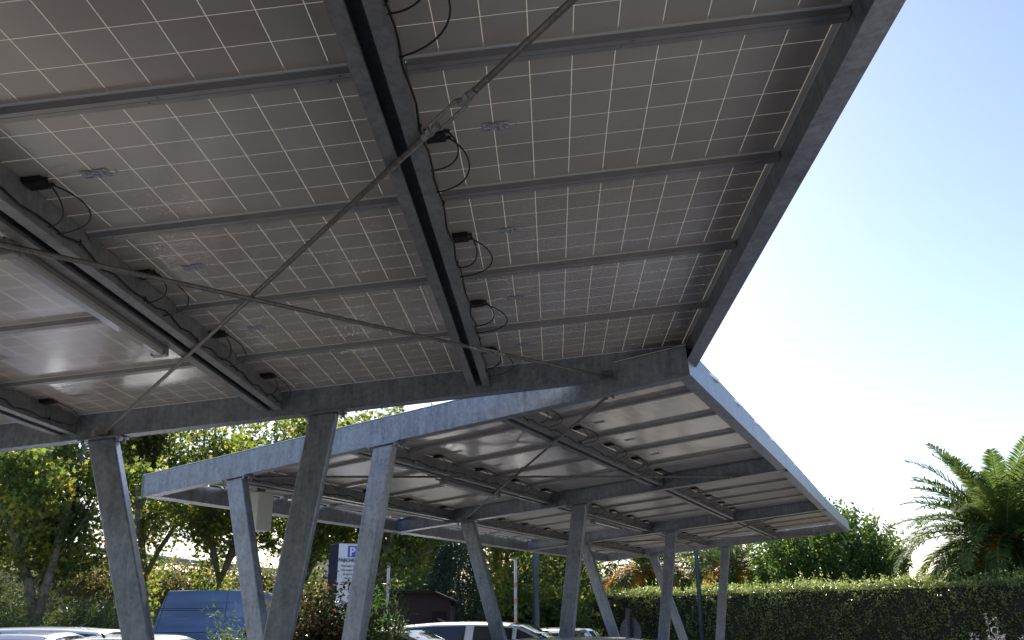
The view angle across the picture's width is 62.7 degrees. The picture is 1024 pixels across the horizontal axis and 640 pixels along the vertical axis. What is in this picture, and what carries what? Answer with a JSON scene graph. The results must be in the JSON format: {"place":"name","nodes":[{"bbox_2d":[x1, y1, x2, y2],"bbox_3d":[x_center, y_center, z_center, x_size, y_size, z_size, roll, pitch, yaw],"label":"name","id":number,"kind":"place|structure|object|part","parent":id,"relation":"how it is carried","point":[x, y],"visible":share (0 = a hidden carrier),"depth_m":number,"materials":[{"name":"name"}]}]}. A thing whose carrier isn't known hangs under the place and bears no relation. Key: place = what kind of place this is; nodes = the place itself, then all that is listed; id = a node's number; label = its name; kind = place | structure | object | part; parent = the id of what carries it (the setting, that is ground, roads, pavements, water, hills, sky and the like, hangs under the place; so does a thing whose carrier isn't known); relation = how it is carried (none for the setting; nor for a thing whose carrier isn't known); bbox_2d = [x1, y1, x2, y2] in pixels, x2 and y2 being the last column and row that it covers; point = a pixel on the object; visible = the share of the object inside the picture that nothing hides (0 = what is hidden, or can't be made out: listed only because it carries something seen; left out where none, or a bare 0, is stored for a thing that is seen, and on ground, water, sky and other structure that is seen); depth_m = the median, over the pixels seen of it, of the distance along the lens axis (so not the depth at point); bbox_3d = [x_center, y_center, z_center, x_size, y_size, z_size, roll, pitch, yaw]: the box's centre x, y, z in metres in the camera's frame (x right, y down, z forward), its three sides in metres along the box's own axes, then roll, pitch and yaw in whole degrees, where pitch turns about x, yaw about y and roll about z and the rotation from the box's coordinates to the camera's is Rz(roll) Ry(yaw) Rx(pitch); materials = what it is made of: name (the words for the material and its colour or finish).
{"place":"outdoors","nodes":[
{"label":"outdoors","id":0,"kind":"place"},
{"bbox_2d":[201,597,246,639],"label":"feathery bush","id":1,"kind":"object","parent":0,"point":[226,636],"visible":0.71,"depth_m":10.30,"materials":[{"name":"green plant"}]},
{"bbox_2d":[0,559,500,627],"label":"grass bank","id":2,"kind":"structure","parent":0,"point":[85,595],"depth_m":33.28,"materials":[{"name":"green plant"}]},
{"bbox_2d":[0,548,79,581],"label":"scrub","id":3,"kind":"object","parent":2,"relation":"on","point":[8,564],"visible":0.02,"depth_m":31.82,"materials":[{"name":"green plant"}]},
{"bbox_2d":[55,552,178,601],"bbox_3d":[-17.910,10.642,34.848,8.736,2.202,4.193,0,-19,0],"label":"scrub","id":4,"kind":"object","parent":2,"relation":"on","point":[103,579],"visible":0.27,"depth_m":34.12,"materials":[{"name":"green plant"}]},
{"bbox_2d":[147,554,268,601],"bbox_3d":[-14.627,11.763,37.680,7.420,2.647,4.478,0,-19,0],"label":"scrub","id":5,"kind":"object","parent":2,"relation":"on","point":[174,579],"visible":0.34,"depth_m":37.45,"materials":[{"name":"green plant"}]},
{"bbox_2d":[208,557,326,593],"bbox_3d":[-12.114,12.771,40.086,7.574,2.823,4.105,0,-19,0],"label":"scrub","id":6,"kind":"object","parent":2,"relation":"on","point":[266,573],"visible":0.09,"depth_m":39.52,"materials":[{"name":"green plant"}]},
{"bbox_2d":[307,567,394,600],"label":"scrub","id":7,"kind":"object","parent":2,"relation":"on","point":[322,583],"depth_m":42.11,"materials":[{"name":"green plant"}]},
{"bbox_2d":[234,559,407,639],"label":"photinia bush","id":8,"kind":"object","parent":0,"point":[308,623],"visible":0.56,"depth_m":9.81,"materials":[{"name":"green plant"}]},
{"bbox_2d":[308,538,406,586],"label":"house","id":9,"kind":"structure","parent":0,"point":[325,567],"depth_m":88.36,"materials":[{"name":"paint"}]},
{"bbox_2d":[347,561,419,639],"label":"slender bush","id":10,"kind":"object","parent":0,"point":[391,616],"visible":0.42,"depth_m":11.29,"materials":[{"name":"green plant"}]},
{"bbox_2d":[385,591,461,626],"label":"garden shed","id":11,"kind":"structure","parent":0,"point":[430,606],"depth_m":20.81,"materials":[{"name":"brown wood"}]},
{"bbox_2d":[432,611,445,622],"bbox_3d":[-1.796,7.985,20.506,0.350,1.650,0.013,0,-19,0],"label":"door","id":12,"kind":"structure","parent":11,"relation":"in","point":[436,615],"depth_m":20.73,"materials":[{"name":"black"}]},
{"bbox_2d":[46,0,1023,589],"label":"sky","id":13,"kind":"structure","parent":0,"point":[880,320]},
{"bbox_2d":[532,552,539,627],"bbox_3d":[1.319,6.514,23.148,1.630,6.258,0.280,0,-19,0],"label":"lamp post","id":14,"kind":"object","parent":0,"point":[535,584],"visible":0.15,"depth_m":22.80,"materials":[{"name":"grey metal"}]},
{"bbox_2d":[675,548,739,585],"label":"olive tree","id":15,"kind":"object","parent":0,"point":[702,570],"visible":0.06,"depth_m":41.90,"materials":[{"name":"green plant"}]},
{"bbox_2d":[661,543,765,594],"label":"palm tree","id":16,"kind":"object","parent":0,"point":[736,573],"visible":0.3,"depth_m":35.58,"materials":[{"name":"green plant"}]},
{"label":"ground","id":17,"kind":"structure","parent":0,"visible":0},
{"bbox_2d":[0,604,72,627],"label":"shrub","id":18,"kind":"object","parent":17,"relation":"on","point":[7,623],"visible":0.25,"depth_m":19.56,"materials":[{"name":"green plant"}]},
{"bbox_2d":[0,572,72,627],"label":"shrub","id":19,"kind":"object","parent":17,"relation":"on","point":[7,599],"visible":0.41,"depth_m":22.99,"materials":[{"name":"green plant"}]},
{"bbox_2d":[0,631,84,639],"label":"parked car","id":20,"kind":"object","parent":17,"relation":"on","point":[37,635],"visible":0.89,"depth_m":11.28,"materials":[{"name":"silver metal"}]},
{"bbox_3d":[-6.626,4.221,10.786,1.222,0.312,0.540,2,-19,-6],"label":"rear window","id":21,"kind":"part","parent":20,"relation":"part of","materials":[{"name":"blue glass"}]},
{"bbox_3d":[-6.027,4.649,11.737,0.267,0.440,0.601,2,-19,-6],"label":"side window","id":22,"kind":"part","parent":20,"relation":"part of","materials":[{"name":"grey glass"}]},
{"bbox_2d":[0,445,96,567],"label":"plane tree","id":23,"kind":"object","parent":17,"relation":"on","point":[3,538],"visible":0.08,"depth_m":26.89,"materials":[{"name":"green plant"}]},
{"bbox_2d":[0,623,120,636],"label":"parked car","id":24,"kind":"object","parent":17,"relation":"on","point":[86,631],"visible":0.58,"depth_m":12.89,"materials":[{"name":"white paint"}]},
{"bbox_3d":[-6.734,4.904,12.603,1.403,0.431,0.236,1,-19,-3],"label":"side window","id":25,"kind":"part","parent":24,"relation":"part of","materials":[{"name":"black glass"}]},
{"bbox_3d":[-6.112,5.106,13.334,0.316,0.305,1.273,0,-19,-2],"label":"rear window","id":26,"kind":"part","parent":24,"relation":"part of","materials":[{"name":"white glass"}]},
{"bbox_2d":[20,591,119,629],"bbox_3d":[-11.992,8.603,23.014,4.158,2.406,3.483,0,-19,0],"label":"shrub","id":27,"kind":"object","parent":17,"relation":"on","point":[95,621],"visible":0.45,"depth_m":22.80,"materials":[{"name":"green plant"}]},
{"bbox_2d":[0,443,167,626],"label":"plane tree","id":28,"kind":"object","parent":17,"relation":"on","point":[55,511],"visible":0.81,"depth_m":21.03,"materials":[{"name":"green plant"}]},
{"bbox_2d":[73,631,195,639],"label":"parked car","id":29,"kind":"object","parent":17,"relation":"on","point":[102,636],"visible":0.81,"depth_m":9.73,"materials":[{"name":"white paint"}]},
{"bbox_3d":[-4.481,3.648,9.152,1.251,0.310,0.553,1,-19,-3],"label":"rear window","id":30,"kind":"part","parent":29,"relation":"part of","materials":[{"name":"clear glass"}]},
{"bbox_2d":[88,430,212,628],"bbox_3d":[-12.591,5.777,27.994,4.940,10.971,5.175,0,-19,0],"label":"plane tree","id":31,"kind":"object","parent":17,"relation":"on","point":[152,446],"visible":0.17,"depth_m":27.83,"materials":[{"name":"green plant"}]},
{"bbox_2d":[73,421,272,626],"bbox_3d":[-14.525,8.266,34.354,9.083,10.499,6.656,7,-21,-20],"label":"plane tree","id":32,"kind":"object","parent":17,"relation":"on","point":[143,538],"visible":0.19,"depth_m":33.63,"materials":[{"name":"green plant"}]},
{"bbox_2d":[153,590,271,639],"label":"panel van","id":33,"kind":"object","parent":17,"relation":"on","point":[181,613],"visible":0.62,"depth_m":28.33,"materials":[{"name":"blue paint"}]},
{"bbox_2d":[149,419,305,589],"bbox_3d":[-10.544,7.530,31.913,7.399,10.261,5.934,14,-24,-35],"label":"plane tree","id":34,"kind":"object","parent":17,"relation":"on","point":[212,526],"visible":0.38,"depth_m":31.34,"materials":[{"name":"green plant"}]},
{"bbox_2d":[204,556,326,625],"bbox_3d":[-8.503,10.702,31.094,8.698,3.789,4.392,6,-20,-17],"label":"shrub","id":35,"kind":"object","parent":17,"relation":"on","point":[304,602],"visible":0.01,"depth_m":31.05,"materials":[{"name":"green plant"}]},
{"bbox_2d":[219,413,355,601],"bbox_3d":[-8.275,8.012,33.147,7.229,10.146,8.880,8,-21,-22],"label":"plane tree","id":36,"kind":"object","parent":17,"relation":"on","point":[299,427],"visible":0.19,"depth_m":32.02,"materials":[{"name":"green plant"}]},
{"bbox_2d":[325,543,356,629],"bbox_3d":[-3.059,5.547,15.232,0.530,2.860,0.524,11,-22,-28],"label":"parking sign","id":37,"kind":"object","parent":17,"relation":"on","point":[339,553],"visible":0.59,"depth_m":15.34,"materials":[{"name":"white metal"}]},
{"bbox_2d":[310,403,453,622],"bbox_3d":[-4.837,7.468,31.739,7.274,10.215,9.044,8,-21,-23],"label":"plane tree","id":38,"kind":"object","parent":17,"relation":"on","point":[417,546],"visible":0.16,"depth_m":30.33,"materials":[{"name":"green plant"}]},
{"bbox_2d":[385,565,390,626],"bbox_3d":[-2.815,6.885,18.783,0.173,2.690,0.173,0,-19,0],"label":"banded pole","id":39,"kind":"object","parent":17,"relation":"on","point":[388,579],"visible":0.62,"depth_m":19.08,"materials":[{"name":"white metal"}]},
{"bbox_2d":[374,627,444,639],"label":"parked car","id":40,"kind":"object","parent":17,"relation":"on","point":[423,634],"visible":0.28,"depth_m":11.59,"materials":[{"name":"silver metal"}]},
{"bbox_2d":[371,548,471,623],"bbox_3d":[-3.709,9.232,26.895,4.873,3.720,3.283,0,-19,0],"label":"shrub","id":41,"kind":"object","parent":17,"relation":"on","point":[411,586],"visible":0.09,"depth_m":26.79,"materials":[{"name":"green plant"}]},
{"bbox_2d":[393,526,502,594],"bbox_3d":[-3.114,8.531,33.846,8.021,9.596,8.448,12,-23,-31],"label":"plane tree","id":42,"kind":"object","parent":17,"relation":"on","point":[436,548],"visible":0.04,"depth_m":33.21,"materials":[{"name":"green plant"}]},
{"bbox_2d":[0,0,905,639],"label":"solar carport","id":43,"kind":"object","parent":17,"relation":"on","point":[320,216],"visible":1,"depth_m":3.86,"materials":[{"name":"metal"}]},
{"bbox_2d":[0,236,168,357],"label":"strip light","id":44,"kind":"object","parent":43,"relation":"attached to","point":[34,266],"visible":0.8,"depth_m":4.14,"materials":[{"name":"grey plastic"}]},
{"bbox_2d":[423,542,496,621],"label":"cypress","id":45,"kind":"object","parent":17,"relation":"on","point":[447,552],"visible":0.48,"depth_m":23.45,"materials":[{"name":"green plant"}]},
{"bbox_2d":[404,619,552,639],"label":"parked car","id":46,"kind":"object","parent":17,"relation":"on","point":[475,630],"visible":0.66,"depth_m":14.02,"materials":[{"name":"white paint"}]},
{"bbox_3d":[-1.509,5.353,14.044,1.466,0.447,0.244,-5,-20,12],"label":"side window","id":47,"kind":"part","parent":46,"relation":"part of","materials":[{"name":"blue glass"}]},
{"bbox_3d":[-0.332,5.272,13.798,0.657,0.461,0.235,-4,-20,11],"label":"side window","id":48,"kind":"part","parent":46,"relation":"part of","materials":[{"name":"black glass"}]},
{"bbox_3d":[0.242,5.254,13.670,0.370,0.432,0.227,-4,-20,11],"label":"side window","id":49,"kind":"part","parent":46,"relation":"part of","materials":[{"name":"black glass"}]},
{"bbox_2d":[463,536,527,607],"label":"plane tree","id":50,"kind":"object","parent":17,"relation":"on","point":[504,558],"visible":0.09,"depth_m":36.10,"materials":[{"name":"green plant"}]},
{"bbox_2d":[141,344,849,639],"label":"solar carport","id":51,"kind":"object","parent":17,"relation":"on","point":[654,455],"visible":0.98,"depth_m":9.86,"materials":[{"name":"metal"}]},
{"bbox_2d":[250,488,273,531],"bbox_3d":[-2.857,2.123,9.477,0.200,0.500,0.240,-10,-22,26],"label":"electrical cabinet","id":52,"kind":"object","parent":51,"relation":"hanging from","point":[262,503],"visible":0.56,"depth_m":9.41,"materials":[{"name":"grey plastic"}]},
{"bbox_3d":[-2.906,2.131,9.377,0.184,0.400,0.007,-10,-22,26],"label":"door","id":53,"kind":"part","parent":52,"relation":"part of","materials":[{"name":"grey metal"}]},
{"bbox_2d":[428,475,500,498],"bbox_3d":[-0.627,1.930,9.977,0.122,0.156,2.150,-9,-21,24],"label":"strip light","id":54,"kind":"object","parent":51,"relation":"attached to","point":[451,484],"visible":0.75,"depth_m":10.10,"materials":[{"name":"grey plastic"}]},
{"bbox_2d":[587,518,621,529],"bbox_3d":[1.504,3.416,14.310,0.122,0.154,2.163,-9,-21,23],"label":"strip light","id":55,"kind":"object","parent":51,"relation":"attached to","point":[601,523],"visible":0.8,"depth_m":14.44,"materials":[{"name":"grey plastic"}]},
{"bbox_2d":[676,541,688,546],"bbox_3d":[3.619,4.877,18.597,0.122,0.154,2.146,-9,-21,24],"label":"strip light","id":56,"kind":"object","parent":51,"relation":"attached to","point":[681,543],"visible":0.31,"depth_m":19.01,"materials":[{"name":"grey plastic"}]},
{"bbox_2d":[514,558,516,622],"bbox_3d":[0.085,6.809,18.806,0.173,2.830,0.173,0,-19,0],"label":"banded pole","id":57,"kind":"object","parent":17,"relation":"on","point":[515,590],"visible":0.86,"depth_m":19.02,"materials":[{"name":"white metal"}]},
{"bbox_2d":[448,576,615,636],"bbox_3d":[0.361,10.250,28.840,6.572,3.030,2.942,0,-19,0],"label":"shrub","id":58,"kind":"object","parent":17,"relation":"on","point":[550,610],"visible":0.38,"depth_m":28.41,"materials":[{"name":"green plant"}]},
{"bbox_2d":[465,536,609,621],"bbox_3d":[0.873,9.844,31.505,5.813,5.528,6.288,0,-19,0],"label":"plane tree","id":59,"kind":"object","parent":17,"relation":"on","point":[552,570],"visible":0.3,"depth_m":30.80,"materials":[{"name":"green plant"}]},
{"bbox_2d":[504,536,606,591],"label":"plane tree","id":60,"kind":"object","parent":17,"relation":"on","point":[604,568],"visible":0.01,"depth_m":34.43,"materials":[{"name":"green plant"}]},
{"bbox_2d":[540,625,599,636],"bbox_3d":[1.024,6.739,16.498,2.153,1.423,4.300,-7,-21,19],"label":"parked car","id":61,"kind":"object","parent":17,"relation":"on","point":[554,631],"visible":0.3,"depth_m":16.07,"materials":[{"name":"grey paint"}]},
{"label":"rear window","id":62,"kind":"part","parent":61,"relation":"part of","materials":[{"name":"white glass"}]},
{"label":"side window","id":63,"kind":"part","parent":61,"relation":"part of","materials":[{"name":"grey glass"}]},
{"bbox_2d":[512,633,651,639],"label":"parked car","id":64,"kind":"object","parent":17,"relation":"on","point":[543,637],"visible":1,"depth_m":10.67,"materials":[{"name":"white paint"}]},
{"bbox_2d":[592,560,636,597],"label":"evergreen shrub","id":65,"kind":"object","parent":17,"relation":"on","point":[612,575],"visible":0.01,"depth_m":44.74,"materials":[{"name":"plant"}]},
{"bbox_2d":[620,608,640,637],"bbox_3d":[1.830,5.348,12.966,0.085,1.700,0.450,14,-24,-36],"label":"round sign","id":66,"kind":"object","parent":17,"relation":"on","point":[630,627],"visible":0.78,"depth_m":13.14,"materials":[{"name":"metal"}]},
{"bbox_2d":[590,548,718,596],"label":"tree","id":67,"kind":"object","parent":17,"relation":"on","point":[634,575],"visible":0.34,"depth_m":37.20,"materials":[{"name":"green plant"}]},
{"bbox_2d":[694,550,704,639],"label":"lamp post","id":68,"kind":"object","parent":17,"relation":"on","point":[700,613],"visible":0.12,"depth_m":28.44,"materials":[{"name":"grey metal"}]},
{"bbox_2d":[717,537,818,588],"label":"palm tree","id":69,"kind":"object","parent":17,"relation":"on","point":[753,576],"visible":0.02,"depth_m":34.65,"materials":[{"name":"green plant"}]},
{"bbox_2d":[577,557,1023,639],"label":"hedge","id":70,"kind":"object","parent":17,"relation":"on","point":[941,609],"visible":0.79,"depth_m":23.85,"materials":[{"name":"green plant"}]},
{"bbox_2d":[743,495,912,592],"bbox_3d":[10.971,8.917,29.065,5.659,5.584,5.700,0,-19,0],"label":"evergreen tree","id":71,"kind":"object","parent":17,"relation":"on","point":[834,555],"visible":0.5,"depth_m":27.73,"materials":[{"name":"green plant"}]},
{"bbox_2d":[884,435,1023,587],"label":"palm tree","id":72,"kind":"object","parent":17,"relation":"on","point":[989,512],"visible":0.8,"depth_m":22.73,"materials":[{"name":"green plant"}]},
{"bbox_2d":[970,613,1023,639],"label":"silver shrub","id":73,"kind":"object","parent":17,"relation":"on","point":[996,636],"visible":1,"depth_m":8.43,"materials":[{"name":"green plant"}]},
{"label":"road","id":74,"kind":"structure","parent":0,"visible":0},
{"bbox_2d":[70,545,475,584],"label":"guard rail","id":75,"kind":"object","parent":74,"relation":"on","point":[197,561],"visible":0.03,"depth_m":42.18,"materials":[{"name":"metal"}]}
]}

